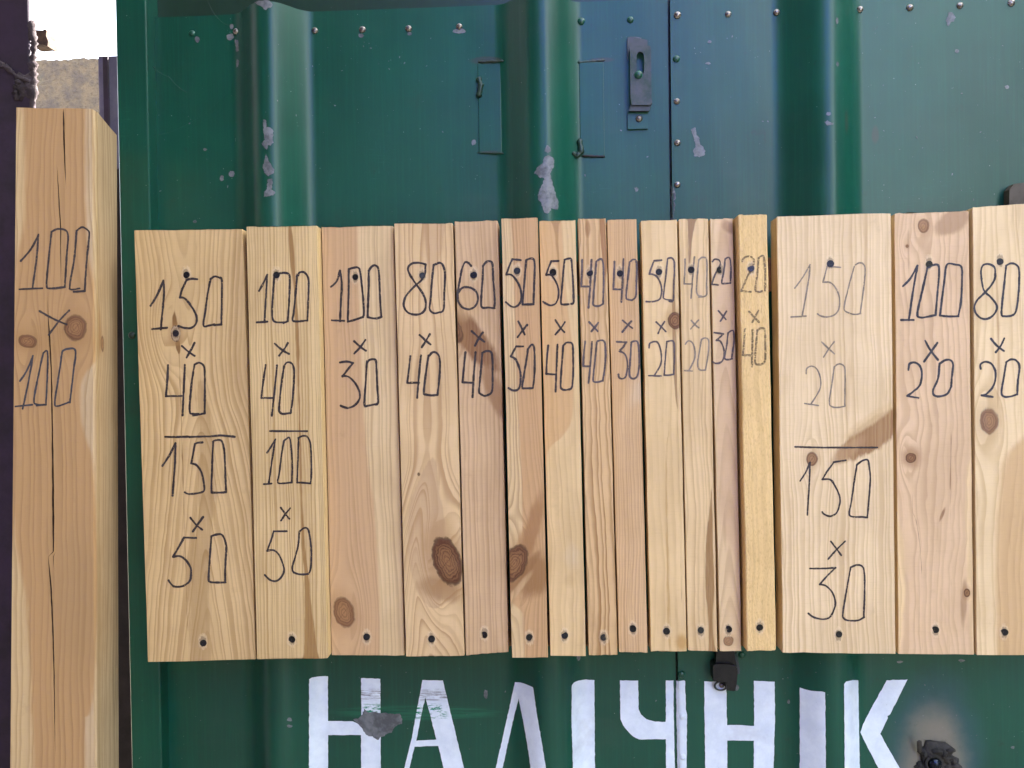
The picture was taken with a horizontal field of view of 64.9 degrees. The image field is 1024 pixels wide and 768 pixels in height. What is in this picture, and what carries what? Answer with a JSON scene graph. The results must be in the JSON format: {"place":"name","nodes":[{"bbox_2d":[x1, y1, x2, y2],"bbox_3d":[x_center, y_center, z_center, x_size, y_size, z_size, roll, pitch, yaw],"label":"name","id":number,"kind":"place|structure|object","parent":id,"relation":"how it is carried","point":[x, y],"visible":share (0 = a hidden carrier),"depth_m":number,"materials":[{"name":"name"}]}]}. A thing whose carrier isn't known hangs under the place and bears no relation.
{"place":"outdoors","nodes":[
{"label":"outdoors","id":0,"kind":"place"},
{"bbox_2d":[36,58,98,112],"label":"rendered wall","id":1,"kind":"structure","parent":0,"point":[70,83],"depth_m":2.13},
{"bbox_2d":[33,0,116,60],"label":"sky","id":2,"kind":"structure","parent":0,"point":[82,28],"materials":[{"name":"white"}]},
{"label":"ground","id":3,"kind":"structure","parent":0,"visible":0},
{"bbox_2d":[0,0,38,767],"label":"steel post","id":4,"kind":"object","parent":3,"relation":"on","point":[19,64],"visible":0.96,"depth_m":1.22,"materials":[{"name":"metal"}]},
{"bbox_2d":[36,29,57,52],"bbox_3d":[-0.725,-0.532,1.249,0.028,0.027,0.025,-1,1,3],"label":"rusty bracket","id":5,"kind":"object","parent":4,"relation":"attached to","point":[46,40],"visible":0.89,"depth_m":1.24,"materials":[{"name":"metal"}]},
{"bbox_2d":[10,107,118,767],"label":"square post","id":6,"kind":"object","parent":3,"relation":"on","point":[64,682],"visible":1,"depth_m":1.05,"materials":[{"name":"brown wood"}]},
{"bbox_2d":[117,169,131,767],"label":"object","id":7,"kind":"object","parent":3,"relation":"on","point":[125,749],"visible":0.02,"depth_m":1.31,"materials":[{"name":"paint"}]},
{"bbox_2d":[98,56,118,168],"bbox_3d":[-0.638,-0.444,1.332,0.071,0.184,0.044,-1,1,3],"label":"grey upright","id":8,"kind":"object","parent":7,"relation":"on","point":[108,94],"visible":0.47,"depth_m":1.31,"materials":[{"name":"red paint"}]},
{"bbox_2d":[116,0,1023,767],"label":"metal gate","id":9,"kind":"structure","parent":3,"relation":"on","point":[342,112],"depth_m":1.18,"materials":[{"name":"green metal"}]},
{"bbox_2d":[154,0,676,767],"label":"door leaf","id":10,"kind":"structure","parent":9,"relation":"in","point":[514,109],"depth_m":1.19,"materials":[{"name":"green paint"}]},
{"bbox_2d":[500,258,771,296],"bbox_3d":[0.146,-0.149,1.132,1.282,0.046,0.015,-1,1,3],"label":"support batten","id":11,"kind":"object","parent":9,"relation":"attached to","point":[769,278],"depth_m":1.12,"materials":[{"name":"brown wood"}]},
{"bbox_2d":[134,229,256,661],"bbox_3d":[-0.438,0.086,1.134,0.159,0.600,0.041,-1,1,3],"label":"sample board","id":12,"kind":"object","parent":11,"relation":"attached to","point":[194,364],"visible":1,"depth_m":1.11,"materials":[{"name":"brown wood"}]},
{"bbox_2d":[246,226,331,658],"bbox_3d":[-0.307,0.081,1.124,0.102,0.594,0.048,-1,1,3],"label":"sample board","id":13,"kind":"object","parent":11,"relation":"attached to","point":[288,429],"visible":0.99,"depth_m":1.10,"materials":[{"name":"wood"},{"name":"ink"}]},
{"bbox_2d":[321,226,405,655],"bbox_3d":[-0.205,0.080,1.128,0.106,0.595,0.031,-1,1,3],"label":"sample board","id":14,"kind":"object","parent":11,"relation":"attached to","point":[364,471],"visible":0.98,"depth_m":1.11,"materials":[{"name":"brown wood"}]},
{"bbox_2d":[394,223,465,656],"bbox_3d":[-0.112,0.077,1.119,0.087,0.593,0.042,-1,1,3],"label":"sample board","id":15,"kind":"object","parent":11,"relation":"attached to","point":[428,377],"visible":1,"depth_m":1.10,"materials":[{"name":"brown wood"}]},
{"bbox_2d":[455,220,509,655],"bbox_3d":[-0.041,0.074,1.115,0.065,0.593,0.042,-1,1,3],"label":"sample board","id":16,"kind":"object","parent":11,"relation":"attached to","point":[481,411],"visible":1,"depth_m":1.10,"materials":[{"name":"brown wood"}]},
{"bbox_2d":[501,218,547,657],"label":"sample board","id":17,"kind":"object","parent":11,"relation":"attached to","point":[524,421],"visible":1,"depth_m":1.08,"materials":[{"name":"brown wood"}]},
{"bbox_2d":[539,220,585,655],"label":"sample board","id":18,"kind":"object","parent":11,"relation":"attached to","point":[559,310],"visible":1,"depth_m":1.09,"materials":[{"name":"brown wood"}]},
{"bbox_2d":[577,218,616,654],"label":"sample board","id":19,"kind":"object","parent":11,"relation":"attached to","point":[597,457],"visible":1,"depth_m":1.09,"materials":[{"name":"brown wood"}]},
{"bbox_2d":[606,219,647,652],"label":"sample board","id":20,"kind":"object","parent":11,"relation":"attached to","point":[625,395],"visible":0.99,"depth_m":1.10,"materials":[{"name":"beige wood"}]},
{"bbox_2d":[639,220,686,651],"bbox_3d":[0.209,0.072,1.114,0.055,0.593,0.022,-1,1,3],"label":"sample board","id":21,"kind":"object","parent":11,"relation":"attached to","point":[663,443],"visible":1,"depth_m":1.10,"materials":[{"name":"brown wood"}]},
{"bbox_2d":[677,219,716,651],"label":"sample board","id":22,"kind":"object","parent":11,"relation":"attached to","point":[696,415],"visible":0.98,"depth_m":1.10,"materials":[{"name":"brown wood"}]},
{"bbox_2d":[708,218,740,650],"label":"sample board","id":23,"kind":"object","parent":11,"relation":"attached to","point":[723,363],"visible":1,"depth_m":1.10,"materials":[{"name":"brown wood"}]},
{"bbox_2d":[733,214,775,650],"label":"sample board","id":24,"kind":"object","parent":11,"relation":"attached to","point":[754,468],"visible":1,"depth_m":1.08,"materials":[{"name":"brown wood"}]},
{"bbox_2d":[771,213,894,653],"bbox_3d":[0.437,0.068,1.099,0.152,0.592,0.031,-1,1,3],"label":"sample board","id":25,"kind":"object","parent":11,"relation":"attached to","point":[833,414],"visible":1,"depth_m":1.08,"materials":[{"name":"brown wood"}]},
{"bbox_2d":[891,211,973,654],"bbox_3d":[0.571,0.067,1.097,0.101,0.599,0.023,-1,1,3],"label":"sample board","id":26,"kind":"object","parent":11,"relation":"attached to","point":[932,495],"visible":0.98,"depth_m":1.09,"materials":[{"name":"brown wood"}]},
{"bbox_2d":[966,204,1023,654],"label":"sample board","id":27,"kind":"object","parent":11,"relation":"attached to","point":[996,262],"visible":1,"depth_m":1.08,"materials":[{"name":"brown wood"}]},
{"bbox_2d":[627,37,651,129],"bbox_3d":[0.185,-0.439,1.169,0.035,0.134,0.017,-1,1,3],"label":"slotted latch","id":28,"kind":"object","parent":9,"relation":"attached to","point":[640,97],"visible":1,"depth_m":1.16,"materials":[{"name":"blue metal"}]},
{"bbox_2d":[509,610,776,645],"bbox_3d":[0.148,0.345,1.139,1.292,0.047,0.015,-1,1,3],"label":"support batten","id":29,"kind":"object","parent":9,"relation":"attached to","point":[548,621],"visible":0.05,"depth_m":1.14,"materials":[{"name":"brown wood"}]},
{"bbox_2d":[710,647,739,690],"bbox_3d":[0.310,0.409,1.168,0.042,0.078,0.022,-1,1,3],"label":"hasp cover","id":30,"kind":"object","parent":9,"relation":"hanging from","point":[724,668],"visible":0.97,"depth_m":1.16,"materials":[{"name":"black metal"}]},
{"bbox_2d":[670,0,1023,767],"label":"door leaf","id":31,"kind":"structure","parent":9,"relation":"in","point":[779,108],"depth_m":1.16,"materials":[{"name":"green paint"}]},
{"bbox_2d":[914,740,962,767],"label":"welded bolt","id":32,"kind":"object","parent":9,"relation":"attached to","point":[934,754],"visible":1,"depth_m":1.16,"materials":[{"name":"grey metal"}]},
{"bbox_2d":[1004,183,1023,204],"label":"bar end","id":33,"kind":"object","parent":9,"relation":"attached to","point":[1013,193],"visible":0.6,"depth_m":1.14,"materials":[{"name":"grey metal"}]}
]}

